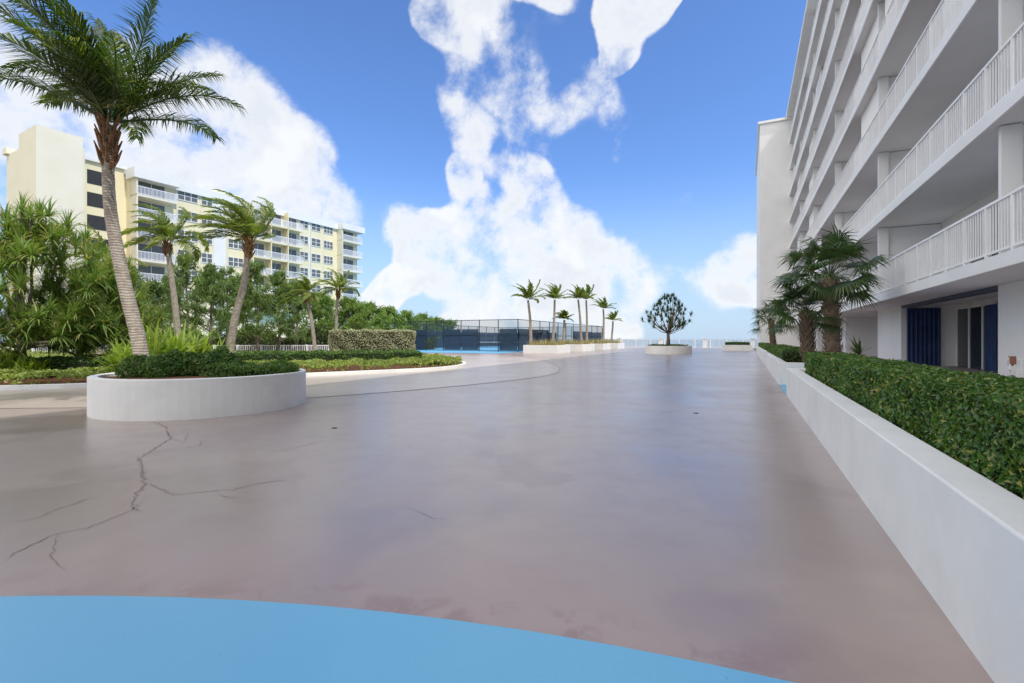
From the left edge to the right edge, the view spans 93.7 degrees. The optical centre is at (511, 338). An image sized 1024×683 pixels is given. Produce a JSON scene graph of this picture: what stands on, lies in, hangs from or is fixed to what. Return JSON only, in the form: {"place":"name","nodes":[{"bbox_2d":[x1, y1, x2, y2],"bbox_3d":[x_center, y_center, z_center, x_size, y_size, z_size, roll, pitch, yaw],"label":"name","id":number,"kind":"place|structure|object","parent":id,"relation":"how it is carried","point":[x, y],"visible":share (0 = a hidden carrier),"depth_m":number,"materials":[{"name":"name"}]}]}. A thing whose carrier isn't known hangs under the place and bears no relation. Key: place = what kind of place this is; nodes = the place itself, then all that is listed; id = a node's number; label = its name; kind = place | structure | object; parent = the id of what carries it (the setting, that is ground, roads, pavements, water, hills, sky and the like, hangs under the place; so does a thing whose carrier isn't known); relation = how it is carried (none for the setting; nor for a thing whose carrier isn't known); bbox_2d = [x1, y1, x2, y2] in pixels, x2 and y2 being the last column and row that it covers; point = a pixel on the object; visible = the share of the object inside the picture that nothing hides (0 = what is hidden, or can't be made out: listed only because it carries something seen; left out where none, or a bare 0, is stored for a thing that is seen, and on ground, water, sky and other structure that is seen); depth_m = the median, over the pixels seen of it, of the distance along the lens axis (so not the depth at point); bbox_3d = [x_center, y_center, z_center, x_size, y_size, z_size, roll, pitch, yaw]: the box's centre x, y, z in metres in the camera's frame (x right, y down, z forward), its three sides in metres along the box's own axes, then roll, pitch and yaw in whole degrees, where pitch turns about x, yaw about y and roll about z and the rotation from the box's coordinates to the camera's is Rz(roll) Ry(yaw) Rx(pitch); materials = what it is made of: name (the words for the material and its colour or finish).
{"place":"outdoors","nodes":[
{"label":"outdoors","id":0,"kind":"place"},
{"bbox_2d":[0,355,558,407],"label":"path","id":1,"kind":"structure","parent":0,"point":[477,369],"depth_m":16.73,"materials":[{"name":"beige concrete"}]},
{"bbox_2d":[0,355,465,389],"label":"planting bed","id":2,"kind":"object","parent":1,"relation":"on","point":[57,383],"visible":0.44,"depth_m":19.41,"materials":[{"name":"paint"}]},
{"bbox_2d":[0,346,26,375],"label":"strap leaf plant","id":3,"kind":"object","parent":2,"relation":"on","point":[5,357],"visible":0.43,"depth_m":16.65,"materials":[{"name":"green plant"}]},
{"bbox_2d":[4,353,51,372],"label":"strap leaf plant","id":4,"kind":"object","parent":2,"relation":"on","point":[23,363],"visible":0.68,"depth_m":16.59,"materials":[{"name":"green plant"}]},
{"bbox_2d":[7,355,111,376],"bbox_3d":[-20.216,1.014,18.117,11.841,0.866,2.579,0,0,-3],"label":"hedge","id":5,"kind":"object","parent":2,"relation":"on","point":[61,362],"visible":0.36,"depth_m":17.46,"materials":[{"name":"green plant"}]},
{"bbox_2d":[0,190,127,360],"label":"screw pine","id":6,"kind":"object","parent":2,"relation":"on","point":[26,235],"visible":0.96,"depth_m":17.02,"materials":[{"name":"green plant"}]},
{"bbox_2d":[26,243,173,356],"bbox_3d":[-16.686,-1.216,19.384,5.158,5.447,4.823,0,0,26],"label":"screw pine","id":7,"kind":"object","parent":2,"relation":"on","point":[47,282],"visible":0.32,"depth_m":18.84,"materials":[{"name":"green plant"}]},
{"bbox_2d":[55,223,147,357],"bbox_3d":[-19.790,-2.002,23.072,4.198,6.689,3.083,0,0,-23],"label":"palm tree","id":8,"kind":"object","parent":2,"relation":"on","point":[103,246],"visible":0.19,"depth_m":22.78,"materials":[{"name":"green plant"}]},
{"bbox_2d":[83,335,132,371],"bbox_3d":[-13.119,0.576,16.479,2.612,1.467,2.317,0,0,26],"label":"strap leaf plant","id":9,"kind":"object","parent":2,"relation":"on","point":[117,353],"visible":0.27,"depth_m":16.14,"materials":[{"name":"green plant"}]},
{"bbox_2d":[123,262,172,346],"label":"pine tree","id":10,"kind":"object","parent":2,"relation":"on","point":[139,276],"visible":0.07,"depth_m":40.20,"materials":[{"name":"green plant"}]},
{"bbox_2d":[104,310,199,368],"bbox_3d":[-11.587,0.197,15.467,3.423,2.205,3.078,0,0,26],"label":"strap leaf plant","id":11,"kind":"object","parent":2,"relation":"on","point":[155,345],"visible":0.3,"depth_m":15.23,"materials":[{"name":"green plant"}]},
{"bbox_2d":[126,278,179,340],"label":"pine tree","id":12,"kind":"object","parent":2,"relation":"on","point":[155,286],"visible":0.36,"depth_m":35.92,"materials":[{"name":"green plant"}]},
{"bbox_2d":[121,204,208,337],"bbox_3d":[-19.180,-3.008,26.197,3.927,8.654,4.333,0,0,13],"label":"palm tree","id":13,"kind":"object","parent":2,"relation":"on","point":[164,232],"visible":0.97,"depth_m":25.88,"materials":[{"name":"green plant"}]},
{"bbox_2d":[149,316,216,358],"bbox_3d":[-11.294,0.257,16.530,2.925,2.082,3.376,0,0,26],"label":"strap leaf plant","id":14,"kind":"object","parent":2,"relation":"on","point":[197,349],"visible":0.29,"depth_m":16.49,"materials":[{"name":"green plant"}]},
{"bbox_2d":[160,253,217,348],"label":"pine tree","id":15,"kind":"object","parent":2,"relation":"on","point":[181,261],"visible":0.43,"depth_m":41.73,"materials":[{"name":"green plant"}]},
{"bbox_2d":[180,262,243,349],"bbox_3d":[-23.770,-2.233,38.060,4.540,7.781,4.375,0,0,-26],"label":"pine tree","id":16,"kind":"object","parent":2,"relation":"on","point":[207,280],"visible":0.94,"depth_m":37.49,"materials":[{"name":"green plant"}]},
{"bbox_2d":[198,332,244,358],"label":"strap leaf plant","id":17,"kind":"object","parent":2,"relation":"on","point":[208,348],"visible":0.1,"depth_m":17.15,"materials":[{"name":"green plant"}]},
{"bbox_2d":[179,189,276,352],"bbox_3d":[-12.674,-2.718,21.833,3.539,8.092,4.838,0,0,-22],"label":"palm tree","id":18,"kind":"object","parent":2,"relation":"on","point":[242,221],"visible":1,"depth_m":21.85,"materials":[{"name":"green plant"}]},
{"bbox_2d":[0,350,462,384],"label":"ground cover","id":19,"kind":"object","parent":2,"relation":"on","point":[84,372],"visible":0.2,"depth_m":20.52,"materials":[{"name":"green plant"}]},
{"bbox_2d":[216,259,283,350],"bbox_3d":[-21.405,-2.559,40.097,4.729,8.427,4.401,0,0,-9],"label":"pine tree","id":20,"kind":"object","parent":2,"relation":"on","point":[260,301],"visible":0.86,"depth_m":39.69,"materials":[{"name":"green plant"}]},
{"bbox_2d":[275,273,324,350],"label":"palm tree","id":21,"kind":"object","parent":2,"relation":"on","point":[308,296],"visible":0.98,"depth_m":36.83,"materials":[{"name":"green plant"}]},
{"bbox_2d":[235,348,422,365],"bbox_3d":[-11.136,0.993,24.817,13.356,0.913,2.828,0,0,-24],"label":"hedge","id":22,"kind":"object","parent":2,"relation":"on","point":[283,355],"visible":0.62,"depth_m":24.67,"materials":[{"name":"green plant"}]},
{"bbox_2d":[316,268,359,331],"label":"palm tree","id":23,"kind":"object","parent":2,"relation":"on","point":[340,282],"visible":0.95,"depth_m":39.90,"materials":[{"name":"green plant"}]},
{"bbox_2d":[328,328,415,351],"bbox_3d":[-9.602,0.371,33.006,6.056,2.135,3.660,0,0,2],"label":"silver hedge","id":24,"kind":"object","parent":2,"relation":"on","point":[367,339],"visible":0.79,"depth_m":31.55,"materials":[{"name":"green plant"}]},
{"bbox_2d":[402,355,453,364],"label":"hedge","id":25,"kind":"object","parent":2,"relation":"on","point":[426,358],"visible":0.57,"depth_m":25.16,"materials":[{"name":"green plant"}]},
{"bbox_2d":[45,357,559,407],"bbox_3d":[-5.490,1.492,23.935,16.354,0.001,37.286,0,0,26],"label":"path edge line","id":26,"kind":"object","parent":1,"relation":"on","point":[325,396],"visible":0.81,"depth_m":13.28,"materials":[{"name":"grey concrete"}]},
{"bbox_2d":[0,339,756,347],"bbox_3d":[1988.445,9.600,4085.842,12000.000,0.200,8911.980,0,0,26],"label":"sea","id":27,"kind":"structure","parent":0,"point":[637,343],"depth_m":1159.48,"materials":[{"name":"blue liquid"}]},
{"bbox_2d":[0,0,806,338],"label":"sky","id":28,"kind":"structure","parent":0,"point":[480,149],"materials":[{"name":"blue"}]},
{"bbox_2d":[0,347,993,682],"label":"deck","id":29,"kind":"structure","parent":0,"point":[626,497],"depth_m":4.05,"materials":[{"name":"grey concrete"}]},
{"bbox_2d":[130,421,171,510],"bbox_3d":[-4.805,1.496,6.482,0.358,0.001,5.632,0,0,-35],"label":"deck crack","id":30,"kind":"object","parent":29,"relation":"on","point":[141,488],"visible":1,"depth_m":5.36,"materials":[{"name":"grey concrete"}]},
{"bbox_2d":[87,368,305,420],"bbox_3d":[-6.800,1.125,10.720,4.040,0.750,4.040,0,0,26],"label":"round planter","id":31,"kind":"object","parent":29,"relation":"on","point":[111,397],"visible":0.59,"depth_m":8.97,"materials":[{"name":"paint"}]},
{"bbox_2d":[0,0,245,365],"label":"palm tree","id":32,"kind":"object","parent":31,"relation":"in","point":[100,82],"visible":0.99,"depth_m":10.72,"materials":[{"name":"green plant"}]},
{"bbox_2d":[114,348,194,377],"bbox_3d":[-7.703,0.548,10.717,1.583,0.667,1.753,0,0,-16],"label":"planter shrub","id":33,"kind":"object","parent":31,"relation":"in","point":[163,365],"visible":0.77,"depth_m":10.19,"materials":[{"name":"green plant"}]},
{"bbox_2d":[174,345,246,376],"bbox_3d":[-6.801,0.511,10.999,1.542,0.742,1.616,0,0,-16],"label":"planter shrub","id":34,"kind":"object","parent":31,"relation":"in","point":[224,355],"visible":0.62,"depth_m":10.57,"materials":[{"name":"green plant"}]},
{"bbox_2d":[198,360,299,377],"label":"planter shrub","id":35,"kind":"object","parent":31,"relation":"in","point":[254,369],"visible":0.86,"depth_m":10.30,"materials":[{"name":"green plant"}]},
{"bbox_2d":[213,345,328,351],"bbox_3d":[-21.896,1.030,44.252,10.450,0.940,0.140,0,0,-8],"label":"picket fence","id":36,"kind":"object","parent":29,"relation":"on","point":[283,347],"visible":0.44,"depth_m":44.31,"materials":[{"name":"paint"}]},
{"bbox_2d":[265,346,522,352],"bbox_3d":[-14.319,1.484,77.867,50.100,0.001,46.500,0,0,26],"label":"court surface","id":37,"kind":"object","parent":29,"relation":"on","point":[436,350],"visible":0.2,"depth_m":55.08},
{"bbox_2d":[395,323,501,347],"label":"court fence","id":38,"kind":"object","parent":37,"relation":"on","point":[488,339],"visible":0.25,"depth_m":86.63,"materials":[{"name":"blue metal"}]},
{"bbox_2d":[394,319,517,351],"bbox_3d":[-8.318,-0.355,58.320,20.100,3.710,0.100,0,0,26],"label":"court fence","id":39,"kind":"object","parent":37,"relation":"on","point":[507,339],"visible":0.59,"depth_m":56.86,"materials":[{"name":"black metal"}]},
{"bbox_2d":[502,326,601,345],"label":"court fence","id":40,"kind":"object","parent":37,"relation":"on","point":[596,335],"visible":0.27,"depth_m":86.62,"materials":[{"name":"blue metal"}]},
{"bbox_2d":[518,319,601,350],"bbox_3d":[8.376,-0.355,69.770,0.100,3.710,35.300,0,0,26],"label":"court fence","id":41,"kind":"object","parent":37,"relation":"on","point":[523,336],"visible":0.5,"depth_m":59.05,"materials":[{"name":"blue metal"}]},
{"bbox_2d":[0,596,794,682],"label":"blue painted deck","id":42,"kind":"structure","parent":29,"relation":"on","point":[94,639],"depth_m":2.30,"materials":[{"name":"blue paint"}]},
{"bbox_2d":[523,345,569,352],"bbox_3d":[3.724,1.090,51.070,3.800,0.820,3.900,0,0,26],"label":"planter box","id":43,"kind":"object","parent":29,"relation":"on","point":[546,348],"visible":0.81,"depth_m":49.44,"materials":[{"name":"paint"}]},
{"bbox_2d":[511,279,545,343],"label":"palm tree","id":44,"kind":"object","parent":43,"relation":"in","point":[529,293],"visible":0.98,"depth_m":50.87,"materials":[{"name":"green plant"}]},
{"bbox_2d":[564,344,594,350],"bbox_3d":[7.640,1.090,59.117,3.800,0.820,5.000,0,0,26],"label":"planter box","id":45,"kind":"object","parent":29,"relation":"on","point":[582,347],"visible":0.5,"depth_m":56.64,"materials":[{"name":"paint"}]},
{"bbox_2d":[538,283,571,340],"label":"palm tree","id":46,"kind":"object","parent":45,"relation":"in","point":[554,292],"visible":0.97,"depth_m":56.85,"materials":[{"name":"green plant"}]},
{"bbox_2d":[552,310,573,342],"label":"palm tree","id":47,"kind":"object","parent":45,"relation":"in","point":[563,314],"visible":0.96,"depth_m":57.84,"materials":[{"name":"green plant"}]},
{"bbox_2d":[564,284,592,341],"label":"palm tree","id":48,"kind":"object","parent":45,"relation":"in","point":[579,294],"visible":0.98,"depth_m":59.86,"materials":[{"name":"green plant"}]},
{"bbox_2d":[595,343,610,349],"bbox_3d":[11.360,1.090,66.760,3.800,0.820,4.000,0,0,26],"label":"planter box","id":49,"kind":"object","parent":29,"relation":"on","point":[606,346],"visible":0.49,"depth_m":64.60,"materials":[{"name":"paint"}]},
{"bbox_2d":[572,284,596,340],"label":"palm tree","id":50,"kind":"object","parent":49,"relation":"in","point":[588,288],"visible":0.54,"depth_m":63.86,"materials":[{"name":"green plant"}]},
{"bbox_2d":[592,296,615,340],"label":"palm tree","id":51,"kind":"object","parent":49,"relation":"in","point":[604,304],"visible":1,"depth_m":68.86,"materials":[{"name":"green plant"}]},
{"bbox_2d":[605,310,621,340],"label":"palm tree","id":52,"kind":"object","parent":49,"relation":"in","point":[612,315],"visible":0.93,"depth_m":78.83,"materials":[{"name":"green plant"}]},
{"bbox_2d":[556,339,750,347],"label":"sea railing","id":53,"kind":"object","parent":29,"relation":"on","point":[642,342],"visible":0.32,"depth_m":80.55,"materials":[{"name":"metal"}]},
{"bbox_2d":[645,345,691,353],"bbox_3d":[15.800,1.110,48.600,4.540,0.780,4.540,0,0,26],"label":"round planter","id":54,"kind":"object","parent":29,"relation":"on","point":[650,349],"visible":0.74,"depth_m":46.65,"materials":[{"name":"paint"}]},
{"bbox_2d":[640,292,693,344],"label":"screw pine","id":55,"kind":"object","parent":54,"relation":"in","point":[671,319],"visible":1,"depth_m":48.24,"materials":[{"name":"green plant"}]},
{"bbox_2d":[723,345,751,350],"bbox_3d":[28.684,1.150,61.110,3.300,0.700,3.000,0,0,26],"label":"planter box","id":56,"kind":"object","parent":29,"relation":"on","point":[737,347],"visible":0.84,"depth_m":59.74,"materials":[{"name":"paint"}]},
{"bbox_2d":[756,346,805,384],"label":"planter wall","id":57,"kind":"structure","parent":29,"relation":"on","point":[776,366],"depth_m":16.84,"materials":[{"name":"paint"}]},
{"bbox_2d":[747,299,797,344],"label":"fan palm","id":58,"kind":"object","parent":57,"relation":"on","point":[772,336],"visible":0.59,"depth_m":27.21,"materials":[{"name":"green plant"}]},
{"bbox_2d":[766,344,801,362],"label":"clipped hedge","id":59,"kind":"object","parent":57,"relation":"on","point":[787,353],"visible":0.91,"depth_m":18.13,"materials":[{"name":"green plant"}]},
{"bbox_2d":[762,276,854,362],"bbox_3d":[9.855,-0.628,16.166,2.883,3.084,3.116,0,0,26],"label":"fan palm","id":60,"kind":"object","parent":57,"relation":"on","point":[807,316],"visible":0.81,"depth_m":16.10,"materials":[{"name":"green plant"}]},
{"bbox_2d":[768,219,895,352],"bbox_3d":[10.172,-1.463,15.458,3.621,4.751,3.657,0,0,26],"label":"fan palm","id":61,"kind":"object","parent":57,"relation":"on","point":[831,286],"visible":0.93,"depth_m":15.23,"materials":[{"name":"green plant"}]},
{"bbox_2d":[787,368,1023,682],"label":"planter wall","id":62,"kind":"structure","parent":29,"relation":"on","point":[953,528],"depth_m":2.70,"materials":[{"name":"paint"}]},
{"bbox_2d":[803,351,1023,499],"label":"clipped hedge","id":63,"kind":"object","parent":62,"relation":"on","point":[973,421],"visible":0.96,"depth_m":3.53,"materials":[{"name":"green plant"}]},
{"bbox_2d":[526,338,564,344],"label":"ornamental grass","id":64,"kind":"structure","parent":0,"point":[550,342],"depth_m":50.49,"materials":[{"name":"plant"}]},
{"bbox_2d":[561,337,592,343],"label":"ornamental grass","id":65,"kind":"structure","parent":0,"point":[573,342],"depth_m":58.23,"materials":[{"name":"plant"}]},
{"bbox_2d":[579,338,608,343],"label":"ornamental grass","id":66,"kind":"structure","parent":0,"point":[598,342],"depth_m":65.78,"materials":[{"name":"beige plant"}]},
{"bbox_2d":[786,0,1023,377],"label":"apartment building","id":67,"kind":"structure","parent":0,"point":[907,133],"depth_m":15.18,"materials":[{"name":"paint"}]},
{"bbox_2d":[755,116,801,345],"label":"apartment wing","id":68,"kind":"structure","parent":67,"relation":"attached to","point":[774,174],"depth_m":51.25,"materials":[{"name":"white paint"}]},
{"bbox_2d":[845,336,873,355],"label":"potted plant","id":69,"kind":"object","parent":67,"relation":"on","point":[858,346],"visible":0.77,"depth_m":20.16,"materials":[{"name":"green plant"}]},
{"bbox_2d":[907,308,940,365],"bbox_3d":[16.139,-0.075,18.815,1.056,2.250,0.080,0,0,26],"label":"patio curtain","id":70,"kind":"object","parent":67,"relation":"hanging from","point":[923,335],"visible":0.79,"depth_m":18.80,"materials":[{"name":"blue fabric"}]},
{"bbox_2d":[956,301,997,371],"bbox_3d":[15.514,-0.070,15.299,0.070,2.260,6.690,0,0,26],"label":"patio door","id":71,"kind":"structure","parent":67,"relation":"in","point":[970,319],"depth_m":17.13,"materials":[{"name":"white paint"}]},
{"bbox_2d":[968,204,997,263],"bbox_3d":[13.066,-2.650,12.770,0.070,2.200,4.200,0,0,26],"label":"railing","id":72,"kind":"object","parent":67,"relation":"in","point":[997,204],"depth_m":13.90,"materials":[{"name":"white metal"}]},
{"bbox_2d":[985,304,996,371],"bbox_3d":[15.443,-0.025,15.461,0.060,2.150,0.720,0,0,26],"label":"patio curtain","id":73,"kind":"object","parent":67,"relation":"hanging from","point":[991,337],"visible":0.93,"depth_m":15.41,"materials":[{"name":"blue fabric"}]},
{"bbox_2d":[1006,357,1023,379],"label":"patio armchair","id":74,"kind":"object","parent":67,"relation":"on","point":[1018,373],"visible":0.53,"depth_m":8.91,"materials":[{"name":"white plastic"}]},
{"bbox_3d":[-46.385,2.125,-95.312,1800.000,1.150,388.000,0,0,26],"label":"ground","id":75,"kind":"structure","parent":0,"visible":0},
{"bbox_2d":[155,272,189,333],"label":"pine tree","id":76,"kind":"object","parent":75,"relation":"on","point":[165,281],"visible":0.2,"depth_m":51.55,"materials":[{"name":"green plant"}]},
{"bbox_2d":[2,124,364,349],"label":"apartment building","id":77,"kind":"structure","parent":75,"relation":"on","point":[59,167],"depth_m":63.48,"materials":[{"name":"beige paint"}]},
{"bbox_2d":[138,222,156,236],"bbox_3d":[-47.548,-14.010,63.270,0.051,2.280,3.280,0,0,30],"label":"balcony door","id":78,"kind":"structure","parent":77,"relation":"in","point":[139,224],"depth_m":62.50,"materials":[{"name":"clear glass"}]},
{"bbox_2d":[138,264,164,280],"bbox_3d":[-47.548,-8.510,63.270,0.051,2.280,3.280,0,0,30],"label":"balcony door","id":79,"kind":"structure","parent":77,"relation":"in","point":[151,269],"depth_m":63.27,"materials":[{"name":"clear glass"}]},
{"bbox_2d":[138,243,164,261],"bbox_3d":[-47.548,-11.260,63.270,0.051,2.280,3.280,0,0,30],"label":"balcony door","id":80,"kind":"structure","parent":77,"relation":"in","point":[155,249],"depth_m":63.27,"materials":[{"name":"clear glass"}]},
{"bbox_2d":[138,200,164,217],"bbox_3d":[-47.548,-16.760,63.270,0.051,2.280,3.280,0,0,30],"label":"balcony door","id":81,"kind":"structure","parent":77,"relation":"in","point":[162,207],"depth_m":63.09,"materials":[{"name":"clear glass"}]},
{"bbox_2d":[138,181,164,198],"bbox_3d":[-47.548,-19.510,63.270,0.051,2.280,3.280,0,0,30],"label":"balcony door","id":82,"kind":"structure","parent":77,"relation":"in","point":[140,184],"depth_m":63.19,"materials":[{"name":"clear glass"}]},
{"bbox_2d":[177,191,197,203],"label":"window","id":83,"kind":"structure","parent":77,"relation":"in","point":[183,196],"depth_m":67.12,"materials":[{"name":"clear glass"}]},
{"bbox_2d":[177,229,197,242],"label":"window","id":84,"kind":"structure","parent":77,"relation":"in","point":[192,240],"depth_m":67.18,"materials":[{"name":"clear glass"}]},
{"bbox_2d":[177,209,197,222],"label":"window","id":85,"kind":"structure","parent":77,"relation":"in","point":[193,213],"depth_m":67.47,"materials":[{"name":"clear glass"}]},
{"bbox_2d":[201,252,212,263],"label":"window","id":86,"kind":"structure","parent":77,"relation":"in","point":[206,257],"depth_m":69.34,"materials":[{"name":"clear glass"}]},
{"bbox_2d":[228,256,242,267],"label":"window","id":87,"kind":"structure","parent":77,"relation":"in","point":[232,261],"depth_m":73.00,"materials":[{"name":"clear glass"}]},
{"bbox_2d":[228,238,242,249],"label":"window","id":88,"kind":"structure","parent":77,"relation":"in","point":[237,245],"depth_m":72.88,"materials":[{"name":"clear glass"}]},
{"bbox_2d":[254,242,263,256],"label":"balcony door","id":89,"kind":"structure","parent":77,"relation":"in","point":[259,246],"depth_m":76.34,"materials":[{"name":"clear glass"}]},
{"bbox_2d":[311,253,320,262],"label":"window","id":90,"kind":"structure","parent":77,"relation":"in","point":[314,257],"depth_m":85.47,"materials":[{"name":"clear glass"}]},
{"bbox_2d":[311,238,320,246],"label":"window","id":91,"kind":"structure","parent":77,"relation":"in","point":[314,242],"depth_m":85.53,"materials":[{"name":"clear glass"}]},
{"bbox_2d":[203,264,254,344],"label":"pine tree","id":92,"kind":"object","parent":75,"relation":"on","point":[234,280],"visible":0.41,"depth_m":44.78,"materials":[{"name":"green plant"}]},
{"bbox_2d":[27,325,435,351],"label":"undergrowth","id":93,"kind":"object","parent":75,"relation":"on","point":[431,343],"visible":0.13,"depth_m":47.01,"materials":[{"name":"green plant"}]},
{"bbox_2d":[225,272,262,329],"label":"pine tree","id":94,"kind":"object","parent":75,"relation":"on","point":[251,309],"visible":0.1,"depth_m":53.68,"materials":[{"name":"green plant"}]},
{"bbox_2d":[246,267,307,350],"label":"pine tree","id":95,"kind":"object","parent":75,"relation":"on","point":[277,278],"visible":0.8,"depth_m":42.79,"materials":[{"name":"green plant"}]},
{"bbox_2d":[280,280,321,349],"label":"pine tree","id":96,"kind":"object","parent":75,"relation":"on","point":[304,328],"visible":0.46,"depth_m":45.84,"materials":[{"name":"green plant"}]},
{"bbox_2d":[287,291,344,342],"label":"leafy tree","id":97,"kind":"object","parent":75,"relation":"on","point":[327,303],"visible":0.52,"depth_m":49.32,"materials":[{"name":"green plant"}]},
{"bbox_2d":[320,295,384,339],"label":"leafy tree","id":98,"kind":"object","parent":75,"relation":"on","point":[356,320],"visible":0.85,"depth_m":47.64,"materials":[{"name":"green plant"}]},
{"bbox_2d":[345,300,391,329],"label":"leafy tree","id":99,"kind":"object","parent":75,"relation":"on","point":[380,323],"visible":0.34,"depth_m":51.59,"materials":[{"name":"green plant"}]},
{"bbox_2d":[381,306,412,329],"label":"leafy tree","id":100,"kind":"object","parent":75,"relation":"on","point":[392,315],"visible":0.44,"depth_m":59.53,"materials":[{"name":"green plant"}]},
{"bbox_2d":[387,309,425,329],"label":"leafy tree","id":101,"kind":"object","parent":75,"relation":"on","point":[408,315],"visible":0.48,"depth_m":67.29,"materials":[{"name":"green plant"}]},
{"bbox_2d":[411,311,440,338],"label":"leafy tree","id":102,"kind":"object","parent":75,"relation":"on","point":[424,316],"visible":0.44,"depth_m":75.46,"materials":[{"name":"green plant"}]},
{"bbox_2d":[430,316,451,331],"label":"leafy tree","id":103,"kind":"object","parent":75,"relation":"on","point":[436,320],"visible":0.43,"depth_m":83.25,"materials":[{"name":"green plant"}]},
{"bbox_2d":[441,318,460,331],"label":"leafy tree","id":104,"kind":"object","parent":75,"relation":"on","point":[451,323],"visible":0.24,"depth_m":85.26,"materials":[{"name":"green plant"}]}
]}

